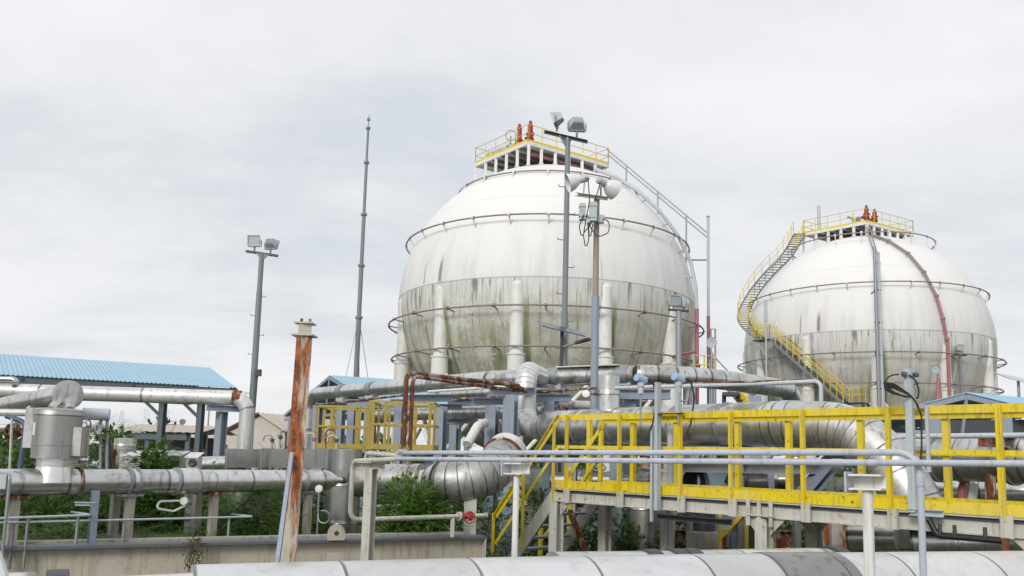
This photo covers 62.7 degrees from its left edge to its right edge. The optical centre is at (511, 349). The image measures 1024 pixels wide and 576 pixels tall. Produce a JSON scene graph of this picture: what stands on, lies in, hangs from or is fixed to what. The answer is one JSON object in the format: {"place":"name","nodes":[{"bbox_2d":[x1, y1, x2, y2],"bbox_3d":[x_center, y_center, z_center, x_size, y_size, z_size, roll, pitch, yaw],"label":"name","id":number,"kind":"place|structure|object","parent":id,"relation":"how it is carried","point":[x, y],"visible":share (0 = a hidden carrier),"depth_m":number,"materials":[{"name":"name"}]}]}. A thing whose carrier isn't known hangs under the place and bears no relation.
{"place":"outdoors","nodes":[
{"label":"outdoors","id":0,"kind":"place"},
{"bbox_2d":[0,512,393,539],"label":"terrain","id":1,"kind":"structure","parent":0,"point":[152,532],"depth_m":12.04,"materials":[{"name":"green plant"}]},
{"bbox_2d":[0,495,85,536],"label":"bush","id":2,"kind":"object","parent":1,"relation":"on","point":[2,507],"visible":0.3,"depth_m":11.46,"materials":[{"name":"green plant"}]},
{"bbox_2d":[0,437,96,521],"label":"bush","id":3,"kind":"object","parent":1,"relation":"on","point":[28,460],"visible":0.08,"depth_m":13.08,"materials":[{"name":"green plant"}]},
{"bbox_2d":[17,513,121,539],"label":"bush","id":4,"kind":"object","parent":1,"relation":"on","point":[53,533],"visible":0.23,"depth_m":9.54,"materials":[{"name":"green plant"}]},
{"bbox_2d":[0,464,154,535],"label":"bush","id":5,"kind":"object","parent":1,"relation":"on","point":[71,498],"visible":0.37,"depth_m":11.70,"materials":[{"name":"green plant"}]},
{"bbox_2d":[74,491,99,542],"bbox_3d":[-4.473,1.862,8.835,0.275,0.750,0.150,1,-7,0],"label":"blue support post","id":6,"kind":"object","parent":1,"relation":"on","point":[93,503],"visible":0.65,"depth_m":8.83,"materials":[{"name":"metal"}]},
{"bbox_2d":[0,511,90,568],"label":"thin pipe","id":7,"kind":"object","parent":6,"relation":"attached to","point":[77,515],"visible":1,"depth_m":8.40,"materials":[{"name":"grey metal"}]},
{"bbox_2d":[113,438,136,521],"bbox_3d":[-6.414,2.135,13.821,0.340,1.358,0.340,1,-7,0],"label":"silver drum","id":8,"kind":"object","parent":1,"relation":"on","point":[127,448],"visible":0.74,"depth_m":13.75,"materials":[{"name":"metal"}]},
{"bbox_2d":[0,513,252,569],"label":"thin pipe","id":9,"kind":"object","parent":1,"relation":"on","point":[13,523],"visible":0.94,"depth_m":9.09,"materials":[{"name":"grey metal"}]},
{"bbox_2d":[100,426,187,531],"bbox_3d":[-5.431,2.194,12.627,1.962,2.100,1.756,1,-7,0],"label":"bush","id":10,"kind":"object","parent":1,"relation":"on","point":[148,461],"visible":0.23,"depth_m":12.60,"materials":[{"name":"green plant"}]},
{"bbox_2d":[101,493,233,533],"bbox_3d":[-4.924,2.527,12.550,2.232,1.522,1.905,1,-7,0],"label":"bush","id":11,"kind":"object","parent":1,"relation":"on","point":[180,523],"visible":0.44,"depth_m":12.25,"materials":[{"name":"green plant"}]},
{"bbox_2d":[0,467,346,544],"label":"header pipe","id":12,"kind":"object","parent":1,"relation":"on","point":[129,484],"visible":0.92,"depth_m":9.66,"materials":[{"name":"metal"}]},
{"bbox_2d":[0,472,10,557],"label":"sample riser","id":13,"kind":"object","parent":12,"relation":"attached to","point":[5,480],"visible":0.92,"depth_m":8.19,"materials":[{"name":"metal"}]},
{"bbox_2d":[22,407,90,482],"bbox_3d":[-4.825,1.007,8.894,0.605,0.783,0.476,1,-7,0],"label":"clad vessel","id":14,"kind":"object","parent":12,"relation":"on","point":[56,440],"visible":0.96,"depth_m":8.74,"materials":[{"name":"metal"}]},
{"bbox_2d":[0,380,83,408],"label":"inclined pipe","id":15,"kind":"object","parent":14,"relation":"on","point":[66,394],"visible":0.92,"depth_m":9.84,"materials":[{"name":"silver metal"}]},
{"bbox_2d":[82,408,113,468],"bbox_3d":[-5.223,1.153,10.420,0.493,0.859,0.252,4,-8,-21],"label":"drum","id":16,"kind":"object","parent":12,"relation":"on","point":[100,414],"visible":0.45,"depth_m":10.48,"materials":[{"name":"grey paint"}]},
{"bbox_2d":[140,492,243,533],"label":"bush","id":17,"kind":"object","parent":1,"relation":"on","point":[206,503],"visible":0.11,"depth_m":12.74,"materials":[{"name":"green plant"}]},
{"bbox_2d":[183,452,204,532],"bbox_3d":[-4.693,2.088,12.310,0.203,1.161,0.260,1,-7,0],"label":"clad box","id":18,"kind":"object","parent":1,"relation":"on","point":[193,459],"visible":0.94,"depth_m":12.25,"materials":[{"name":"metal"}]},
{"bbox_2d":[200,456,236,502],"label":"background pipe","id":19,"kind":"object","parent":1,"relation":"on","point":[207,460],"visible":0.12,"depth_m":14.82,"materials":[{"name":"metal"}]},
{"bbox_2d":[206,404,238,498],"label":"pipe support column","id":20,"kind":"structure","parent":1,"relation":"on","point":[221,422],"depth_m":17.14,"materials":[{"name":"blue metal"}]},
{"bbox_2d":[0,376,254,448],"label":"overhead pipe","id":21,"kind":"object","parent":20,"relation":"on","point":[241,401],"visible":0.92,"depth_m":17.03,"materials":[{"name":"metal"}]},
{"bbox_2d":[0,531,463,544],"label":"concrete kerb","id":22,"kind":"structure","parent":1,"relation":"on","point":[65,541],"depth_m":9.55,"materials":[{"name":"grey concrete"}]},
{"bbox_2d":[188,489,281,535],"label":"bush","id":23,"kind":"object","parent":1,"relation":"on","point":[250,500],"visible":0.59,"depth_m":10.75,"materials":[{"name":"green plant"}]},
{"bbox_2d":[225,448,349,523],"bbox_3d":[-3.626,2.196,13.419,2.200,1.281,0.320,-1,-8,21],"label":"clad duct","id":24,"kind":"object","parent":1,"relation":"on","point":[240,459],"visible":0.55,"depth_m":13.43,"materials":[{"name":"metal"}]},
{"bbox_2d":[231,491,360,534],"bbox_3d":[-3.275,2.596,12.760,2.165,1.613,2.180,1,-7,0],"label":"bush","id":25,"kind":"object","parent":1,"relation":"on","point":[321,503],"visible":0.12,"depth_m":12.66,"materials":[{"name":"green plant"}]},
{"bbox_2d":[298,507,350,534],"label":"bush","id":26,"kind":"object","parent":1,"relation":"on","point":[324,528],"visible":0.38,"depth_m":11.75,"materials":[{"name":"green plant"}]},
{"bbox_2d":[325,449,361,533],"bbox_3d":[-2.514,2.119,12.525,0.500,1.266,0.500,1,-7,0],"label":"trunk pipe","id":27,"kind":"object","parent":1,"relation":"on","point":[339,465],"visible":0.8,"depth_m":12.32,"materials":[{"name":"silver metal"}]},
{"bbox_2d":[355,462,487,534],"bbox_3d":[-1.228,2.333,11.315,2.024,1.920,1.796,1,-7,0],"label":"bush","id":28,"kind":"object","parent":1,"relation":"on","point":[424,502],"visible":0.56,"depth_m":11.18,"materials":[{"name":"green plant"}]},
{"bbox_2d":[354,433,526,534],"bbox_3d":[-1.079,2.100,12.091,2.584,1.870,1.172,1,-7,0],"label":"elbow pipe","id":29,"kind":"object","parent":1,"relation":"on","point":[471,483],"visible":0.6,"depth_m":11.71,"materials":[{"name":"silver metal"}]},
{"bbox_2d":[227,412,360,469],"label":"house","id":30,"kind":"structure","parent":0,"point":[273,425],"depth_m":52.05,"materials":[{"name":"beige paint"}]},
{"bbox_2d":[0,447,957,556],"bbox_3d":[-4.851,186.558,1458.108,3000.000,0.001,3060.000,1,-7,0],"label":"ground","id":31,"kind":"structure","parent":0,"point":[839,481],"depth_m":62.82,"materials":[{"name":"green plant"}]},
{"bbox_2d":[73,415,141,498],"bbox_3d":[-18.298,5.453,37.794,4.840,5.363,4.461,-3,-8,30],"label":"shrub","id":32,"kind":"object","parent":31,"relation":"on","point":[113,436],"visible":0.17,"depth_m":37.66,"materials":[{"name":"green plant"}]},
{"bbox_2d":[0,354,237,510],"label":"blue roof shed","id":33,"kind":"structure","parent":31,"relation":"on","point":[28,369],"depth_m":28.07,"materials":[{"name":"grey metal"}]},
{"bbox_2d":[114,424,237,456],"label":"house","id":34,"kind":"structure","parent":31,"relation":"on","point":[184,440],"depth_m":43.26,"materials":[{"name":"beige metal"}]},
{"bbox_2d":[0,524,486,575],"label":"concrete wall","id":35,"kind":"structure","parent":31,"relation":"on","point":[124,558],"depth_m":9.17,"materials":[{"name":"beige concrete"}]},
{"bbox_2d":[182,537,207,571],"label":"dead vine","id":36,"kind":"object","parent":35,"relation":"hanging from","point":[193,553],"visible":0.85,"depth_m":8.94,"materials":[{"name":"brown plant"}]},
{"bbox_2d":[243,235,279,507],"bbox_3d":[-9.850,0.852,32.105,1.267,10.649,0.580,1,-7,0],"label":"floodlight mast","id":37,"kind":"object","parent":31,"relation":"on","point":[255,241],"visible":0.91,"depth_m":32.35,"materials":[{"name":"grey metal"}]},
{"bbox_2d":[275,452,293,561],"bbox_3d":[-1.701,1.920,5.884,0.030,2.390,0.866,2,-7,-2],"label":"metal post","id":38,"kind":"object","parent":31,"relation":"on","point":[284,509],"visible":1,"depth_m":6.24,"materials":[{"name":"grey metal"}]},
{"bbox_2d":[280,318,317,561],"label":"rusted column","id":39,"kind":"structure","parent":31,"relation":"on","point":[304,336],"depth_m":6.51,"materials":[{"name":"brown metal"}]},
{"bbox_2d":[313,405,368,516],"bbox_3d":[-3.289,2.745,16.267,1.115,3.263,1.021,1,-7,0],"label":"guard cage","id":40,"kind":"object","parent":31,"relation":"on","point":[357,427],"visible":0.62,"depth_m":15.95,"materials":[{"name":"yellow paint"}]},
{"bbox_2d":[325,115,376,469],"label":"antenna mast","id":41,"kind":"object","parent":31,"relation":"on","point":[359,317],"visible":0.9,"depth_m":45.72,"materials":[{"name":"grey metal"}]},
{"bbox_2d":[310,399,409,511],"bbox_3d":[-3.976,3.115,21.284,1.280,3.751,3.650,7,-9,-38],"label":"pipe rack frame","id":42,"kind":"object","parent":31,"relation":"on","point":[350,433],"visible":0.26,"depth_m":21.47,"materials":[{"name":"blue metal"}]},
{"bbox_2d":[357,462,384,559],"bbox_3d":[-1.559,2.358,8.970,0.305,2.290,0.240,1,-7,0],"label":"conduit post","id":43,"kind":"object","parent":31,"relation":"on","point":[369,511],"visible":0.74,"depth_m":9.03,"materials":[{"name":"metal"}]},
{"bbox_2d":[348,451,487,536],"bbox_3d":[-1.206,1.708,9.772,1.026,1.020,2.474,-1,-8,21],"label":"beige pipe","id":44,"kind":"object","parent":43,"relation":"on","point":[390,457],"visible":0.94,"depth_m":9.51,"materials":[{"name":"beige metal"}]},
{"bbox_2d":[284,375,460,450],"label":"blue roof shed","id":45,"kind":"structure","parent":31,"relation":"on","point":[331,380],"depth_m":37.28,"materials":[{"name":"metal"}]},
{"bbox_2d":[367,400,439,467],"bbox_3d":[-2.063,2.661,15.677,1.244,3.345,1.021,1,-7,0],"label":"guard cage","id":46,"kind":"object","parent":31,"relation":"on","point":[386,426],"visible":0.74,"depth_m":15.37,"materials":[{"name":"yellow paint"}]},
{"bbox_2d":[0,431,848,476],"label":"treeline","id":47,"kind":"object","parent":31,"relation":"on","point":[4,443],"visible":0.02,"depth_m":168.80,"materials":[{"name":"green plant"}]},
{"bbox_2d":[408,394,464,527],"bbox_3d":[-1.561,2.886,19.111,0.782,3.786,1.991,-3,-9,34],"label":"pipe rack frame","id":48,"kind":"object","parent":31,"relation":"on","point":[441,423],"visible":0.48,"depth_m":18.97,"materials":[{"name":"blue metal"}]},
{"bbox_2d":[447,419,473,530],"bbox_3d":[-1.399,3.442,21.799,0.908,3.365,0.527,5,-8,-23],"label":"pipe rack frame","id":49,"kind":"object","parent":31,"relation":"on","point":[453,435],"visible":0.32,"depth_m":21.84,"materials":[{"name":"grey metal"}]},
{"bbox_2d":[375,405,502,420],"bbox_3d":[-1.867,1.694,22.322,0.394,0.369,5.971,8,-10,-44],"label":"pipe run","id":50,"kind":"object","parent":49,"relation":"on","point":[473,412],"visible":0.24,"depth_m":21.65,"materials":[{"name":"metal"}]},
{"bbox_2d":[461,419,488,531],"bbox_3d":[-0.755,2.978,17.229,0.251,3.173,1.131,-1,-8,17],"label":"pale pipe bend","id":51,"kind":"object","parent":31,"relation":"on","point":[477,427],"visible":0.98,"depth_m":17.06,"materials":[{"name":"white paint"}]},
{"bbox_2d":[422,474,544,556],"bbox_3d":[-0.602,3.330,14.964,2.830,3.000,2.651,1,-7,0],"label":"shrub","id":52,"kind":"object","parent":31,"relation":"on","point":[489,517],"visible":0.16,"depth_m":14.67,"materials":[{"name":"green plant"}]},
{"bbox_2d":[469,397,502,556],"bbox_3d":[-0.420,2.855,18.259,0.556,3.692,1.196,-3,-9,34],"label":"pipe rack frame","id":53,"kind":"object","parent":31,"relation":"on","point":[491,414],"visible":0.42,"depth_m":18.22,"materials":[{"name":"grey metal"}]},
{"bbox_2d":[486,387,537,556],"bbox_3d":[0.034,2.618,16.861,0.554,3.836,1.380,-3,-9,33],"label":"pipe rack frame","id":54,"kind":"object","parent":31,"relation":"on","point":[510,414],"visible":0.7,"depth_m":16.74,"materials":[{"name":"blue metal"}]},
{"bbox_2d":[501,461,529,556],"bbox_3d":[0.001,2.135,7.137,0.253,2.354,0.241,1,-7,0],"label":"conduit post","id":55,"kind":"object","parent":31,"relation":"on","point":[510,469],"visible":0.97,"depth_m":7.22,"materials":[{"name":"white metal"}]},
{"bbox_2d":[394,457,1023,466],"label":"conduit","id":56,"kind":"object","parent":55,"relation":"on","point":[931,463],"visible":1,"depth_m":5.87,"materials":[{"name":"grey metal"}]},
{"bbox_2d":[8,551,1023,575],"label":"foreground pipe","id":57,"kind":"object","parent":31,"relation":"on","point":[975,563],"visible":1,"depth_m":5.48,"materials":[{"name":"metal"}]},
{"bbox_2d":[488,468,597,556],"bbox_3d":[0.839,4.039,17.919,3.461,2.996,2.955,1,-7,0],"label":"shrub","id":58,"kind":"object","parent":31,"relation":"on","point":[542,495],"visible":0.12,"depth_m":17.90,"materials":[{"name":"green plant"}]},
{"bbox_2d":[388,120,706,504],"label":"sphere tank","id":59,"kind":"object","parent":31,"relation":"on","point":[481,281],"visible":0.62,"depth_m":44.52,"materials":[{"name":"metal"}]},
{"bbox_2d":[491,415,604,556],"bbox_3d":[0.298,2.664,14.032,1.300,3.048,2.449,8,-10,-42],"label":"walkway stair","id":60,"kind":"object","parent":31,"relation":"on","point":[535,526],"visible":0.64,"depth_m":13.53,"materials":[{"name":"yellow metal"}]},
{"bbox_2d":[536,394,571,553],"bbox_3d":[0.860,2.860,18.534,0.890,3.818,0.486,1,-7,0],"label":"pipe rack frame","id":61,"kind":"object","parent":31,"relation":"on","point":[550,401],"visible":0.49,"depth_m":18.57,"materials":[{"name":"grey metal"}]},
{"bbox_2d":[439,384,554,397],"bbox_3d":[-0.498,1.015,20.041,0.310,0.216,3.962,8,-10,-42],"label":"pipe run","id":62,"kind":"object","parent":61,"relation":"on","point":[472,393],"visible":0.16,"depth_m":20.24,"materials":[{"name":"silver metal"}]},
{"bbox_2d":[537,321,590,471],"bbox_3d":[1.323,2.215,23.095,1.732,6.263,0.597,-2,-8,23],"label":"solar street lamp","id":63,"kind":"object","parent":31,"relation":"on","point":[561,329],"visible":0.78,"depth_m":23.30,"materials":[{"name":"metal"}]},
{"bbox_2d":[544,111,587,515],"bbox_3d":[1.477,-0.839,24.362,1.423,12.647,0.573,-2,-8,23],"label":"floodlight mast","id":64,"kind":"object","parent":31,"relation":"on","point":[576,124],"visible":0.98,"depth_m":24.67,"materials":[{"name":"grey metal"}]},
{"bbox_2d":[564,174,621,548],"bbox_3d":[1.618,0.364,17.742,1.396,8.608,0.585,-3,-9,32],"label":"reflector lamp post","id":65,"kind":"object","parent":31,"relation":"on","point":[612,188],"visible":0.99,"depth_m":17.99,"materials":[{"name":"grey metal"}]},
{"bbox_2d":[544,478,650,550],"bbox_3d":[1.484,3.634,15.409,2.240,2.526,2.446,-2,-8,23],"label":"shrub","id":66,"kind":"object","parent":31,"relation":"on","point":[584,532],"visible":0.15,"depth_m":15.29,"materials":[{"name":"green plant"}]},
{"bbox_2d":[588,508,658,550],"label":"shrub","id":67,"kind":"object","parent":31,"relation":"on","point":[626,521],"visible":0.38,"depth_m":14.87,"materials":[{"name":"green plant"}]},
{"bbox_2d":[627,507,659,549],"bbox_3d":[2.375,3.512,15.176,0.600,1.760,0.600,1,-7,0],"label":"vertical drum","id":68,"kind":"object","parent":31,"relation":"on","point":[639,516],"visible":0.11,"depth_m":14.96,"materials":[{"name":"metal"}]},
{"bbox_2d":[634,455,666,549],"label":"support block","id":69,"kind":"structure","parent":31,"relation":"on","point":[663,534],"depth_m":12.92,"materials":[{"name":"grey paint"}]},
{"bbox_2d":[396,449,926,575],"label":"conduit","id":70,"kind":"object","parent":31,"relation":"on","point":[920,479],"visible":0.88,"depth_m":5.81,"materials":[{"name":"grey metal"}]},
{"bbox_2d":[398,371,527,456],"bbox_3d":[-0.470,0.737,9.279,0.128,0.918,2.420,-3,-8,30],"label":"rusty pipe","id":71,"kind":"object","parent":70,"relation":"on","point":[515,387],"visible":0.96,"depth_m":8.52,"materials":[{"name":"brown metal"}]},
{"bbox_2d":[667,425,673,547],"bbox_3d":[2.434,2.638,12.918,0.098,2.930,0.100,1,-7,0],"label":"bare pole","id":72,"kind":"object","parent":31,"relation":"on","point":[670,533],"visible":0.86,"depth_m":12.95,"materials":[{"name":"grey metal"}]},
{"bbox_2d":[667,295,688,528],"bbox_3d":[5.920,2.168,29.977,0.804,8.319,0.466,1,-7,0],"label":"floodlight mast","id":73,"kind":"object","parent":31,"relation":"on","point":[679,301],"visible":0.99,"depth_m":30.30,"materials":[{"name":"metal"}]},
{"bbox_2d":[619,389,761,548],"bbox_3d":[3.573,2.699,16.513,3.139,3.770,0.629,3,-7,-9],"label":"pipe rack frame","id":74,"kind":"object","parent":31,"relation":"on","point":[631,398],"visible":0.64,"depth_m":16.42,"materials":[{"name":"grey metal"}]},
{"bbox_2d":[549,471,807,488],"bbox_3d":[3.090,2.511,16.123,4.908,0.519,0.374,-1,-8,21],"label":"pipe run","id":75,"kind":"object","parent":74,"relation":"attached to","point":[641,476],"visible":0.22,"depth_m":16.45,"materials":[{"name":"metal"}]},
{"bbox_2d":[545,546,849,555],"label":"pipe","id":76,"kind":"object","parent":31,"relation":"on","point":[696,551],"visible":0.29,"depth_m":7.07,"materials":[{"name":"metal"}]},
{"bbox_2d":[676,472,727,549],"bbox_3d":[3.205,3.135,14.331,1.057,2.346,1.600,1,-7,0],"label":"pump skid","id":77,"kind":"object","parent":31,"relation":"on","point":[701,536],"visible":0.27,"depth_m":13.83,"materials":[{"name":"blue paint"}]},
{"bbox_2d":[659,530,792,547],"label":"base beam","id":78,"kind":"structure","parent":77,"relation":"on","point":[786,536],"depth_m":14.09,"materials":[{"name":"grey concrete"}]},
{"bbox_2d":[692,215,716,457],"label":"instrument mast","id":79,"kind":"object","parent":31,"relation":"on","point":[709,334],"visible":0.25,"depth_m":49.23,"materials":[{"name":"grey metal"}]},
{"bbox_2d":[689,355,751,457],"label":"stair tower","id":80,"kind":"structure","parent":31,"relation":"on","point":[714,390],"depth_m":46.28,"materials":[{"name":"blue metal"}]},
{"bbox_2d":[515,362,942,551],"bbox_3d":[2.482,2.160,15.146,2.154,4.440,10.863,5,-8,-27],"label":"pipe","id":81,"kind":"object","parent":31,"relation":"on","point":[818,434],"visible":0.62,"depth_m":13.21,"materials":[{"name":"metal"}]},
{"bbox_2d":[304,364,802,469],"bbox_3d":[-0.697,2.461,22.228,15.623,3.455,4.910,-2,-8,25],"label":"rack pipe","id":82,"kind":"object","parent":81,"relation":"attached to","point":[561,377],"visible":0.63,"depth_m":19.86,"materials":[{"name":"metal"}]},
{"bbox_2d":[615,379,822,400],"bbox_3d":[3.331,0.871,13.850,3.432,0.696,0.174,-2,-8,28],"label":"thin pipe","id":83,"kind":"object","parent":81,"relation":"on","point":[809,381],"visible":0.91,"depth_m":13.72,"materials":[{"name":"silver metal"}]},
{"bbox_2d":[718,514,748,548],"bbox_3d":[3.372,3.260,12.802,0.474,1.717,0.071,-3,-8,29],"label":"tube barrier","id":84,"kind":"object","parent":31,"relation":"on","point":[724,533],"visible":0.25,"depth_m":12.85,"materials":[{"name":"yellow metal"}]},
{"bbox_2d":[724,473,768,548],"bbox_3d":[3.795,3.013,13.549,0.704,2.416,0.459,-1,-8,21],"label":"pipe","id":85,"kind":"object","parent":31,"relation":"on","point":[755,480],"visible":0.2,"depth_m":13.43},
{"bbox_2d":[683,458,815,548],"bbox_3d":[3.582,2.914,13.023,2.249,2.470,0.584,-3,-8,29],"label":"support","id":86,"kind":"object","parent":31,"relation":"on","point":[721,468],"visible":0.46,"depth_m":12.91,"materials":[{"name":"metal"}]},
{"bbox_2d":[548,403,1023,551],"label":"walkway","id":87,"kind":"structure","parent":31,"relation":"on","point":[814,513],"depth_m":10.32,"materials":[{"name":"metal"}]},
{"bbox_2d":[634,373,660,510],"bbox_3d":[1.833,1.250,11.436,0.381,1.840,0.178,3,-7,-10],"label":"pressure transmitter","id":88,"kind":"object","parent":87,"relation":"attached to","point":[641,380],"visible":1,"depth_m":11.43,"materials":[{"name":"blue metal"}]},
{"bbox_2d":[650,426,653,521],"bbox_3d":[1.900,1.679,11.408,0.040,1.290,0.030,8,-10,-42],"label":"cable channel","id":89,"kind":"object","parent":88,"relation":"attached to","point":[652,478],"visible":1,"depth_m":11.39,"materials":[{"name":"grey paint"}]},
{"bbox_2d":[652,372,694,434],"bbox_3d":[2.146,0.734,11.322,0.588,0.829,0.258,-4,-9,36],"label":"pressure transmitter","id":90,"kind":"object","parent":87,"relation":"attached to","point":[679,380],"visible":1,"depth_m":11.22,"materials":[{"name":"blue metal"}]},
{"bbox_2d":[654,513,731,524],"bbox_3d":[2.341,2.213,10.974,0.100,0.070,1.179,8,-10,-42],"label":"cable tray","id":91,"kind":"object","parent":87,"relation":"hanging from","point":[708,520],"visible":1,"depth_m":10.95,"materials":[{"name":"metal"}]},
{"bbox_2d":[883,368,943,517],"bbox_3d":[4.233,0.970,8.891,0.544,1.552,0.211,-1,-8,20],"label":"instrument post","id":92,"kind":"object","parent":87,"relation":"attached to","point":[908,375],"visible":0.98,"depth_m":8.93,"materials":[{"name":"grey metal"}]},
{"bbox_2d":[926,518,1009,550],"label":"drain pipe","id":93,"kind":"object","parent":87,"relation":"hanging from","point":[985,538],"visible":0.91,"depth_m":8.45,"materials":[{"name":"metal"}]},
{"bbox_2d":[796,465,841,490],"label":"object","id":94,"kind":"object","parent":31,"relation":"on","point":[821,478],"visible":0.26,"depth_m":12.32,"materials":[{"name":"grey metal"}]},
{"bbox_2d":[822,523,846,546],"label":"base beam","id":95,"kind":"structure","parent":31,"relation":"on","point":[833,534],"depth_m":12.14,"materials":[{"name":"beige metal"}]},
{"bbox_2d":[844,472,886,575],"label":"conduit post","id":96,"kind":"object","parent":31,"relation":"on","point":[863,482],"visible":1,"depth_m":5.35,"materials":[{"name":"beige metal"}]},
{"bbox_2d":[845,525,897,550],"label":"pipe","id":97,"kind":"object","parent":31,"relation":"on","point":[885,539],"visible":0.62,"depth_m":10.52,"materials":[{"name":"metal"}]},
{"bbox_2d":[737,205,1007,493],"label":"sphere tank","id":98,"kind":"object","parent":31,"relation":"on","point":[821,314],"visible":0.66,"depth_m":58.53,"materials":[{"name":"metal"}]},
{"bbox_2d":[871,246,884,406],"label":"twin pole mast","id":99,"kind":"object","parent":31,"relation":"on","point":[878,328],"visible":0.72,"depth_m":55.64,"materials":[{"name":"metal"}]},
{"bbox_2d":[867,392,1023,490],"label":"blue roof shed","id":100,"kind":"structure","parent":31,"relation":"on","point":[982,425],"depth_m":19.98,"materials":[{"name":"metal"}]},
{"bbox_2d":[910,530,1023,551],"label":"pipe","id":101,"kind":"object","parent":31,"relation":"on","point":[934,542],"visible":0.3,"depth_m":9.05,"materials":[{"name":"metal"}]},
{"bbox_2d":[978,438,1008,499],"bbox_3d":[6.433,2.575,11.203,0.551,2.833,0.410,4,-8,-21],"label":"rusty bracket","id":102,"kind":"object","parent":31,"relation":"on","point":[990,485],"visible":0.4,"depth_m":11.42,"materials":[{"name":"brown metal"}]},
{"bbox_2d":[904,438,1023,485],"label":"pipe","id":103,"kind":"object","parent":102,"relation":"on","point":[1014,476],"visible":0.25,"depth_m":11.65,"materials":[{"name":"metal"}]},
{"bbox_2d":[898,432,1023,438],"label":"thin pipe","id":104,"kind":"object","parent":103,"relation":"on","point":[968,435],"depth_m":11.00,"materials":[{"name":"grey metal"}]},
{"bbox_2d":[957,481,977,498],"bbox_3d":[6.569,2.051,12.160,0.334,0.422,0.180,1,-7,0],"label":"red hydrant valve","id":105,"kind":"object","parent":103,"relation":"attached to","point":[966,490],"visible":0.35,"depth_m":12.13,"materials":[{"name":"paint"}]},
{"bbox_2d":[935,482,1023,501],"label":"pipe run","id":106,"kind":"object","parent":102,"relation":"on","point":[1014,493],"visible":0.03,"depth_m":12.38,"materials":[{"name":"metal"}]},
{"bbox_2d":[0,0,1023,458],"label":"sky","id":107,"kind":"structure","parent":0,"point":[143,143],"materials":[{"name":"white"}]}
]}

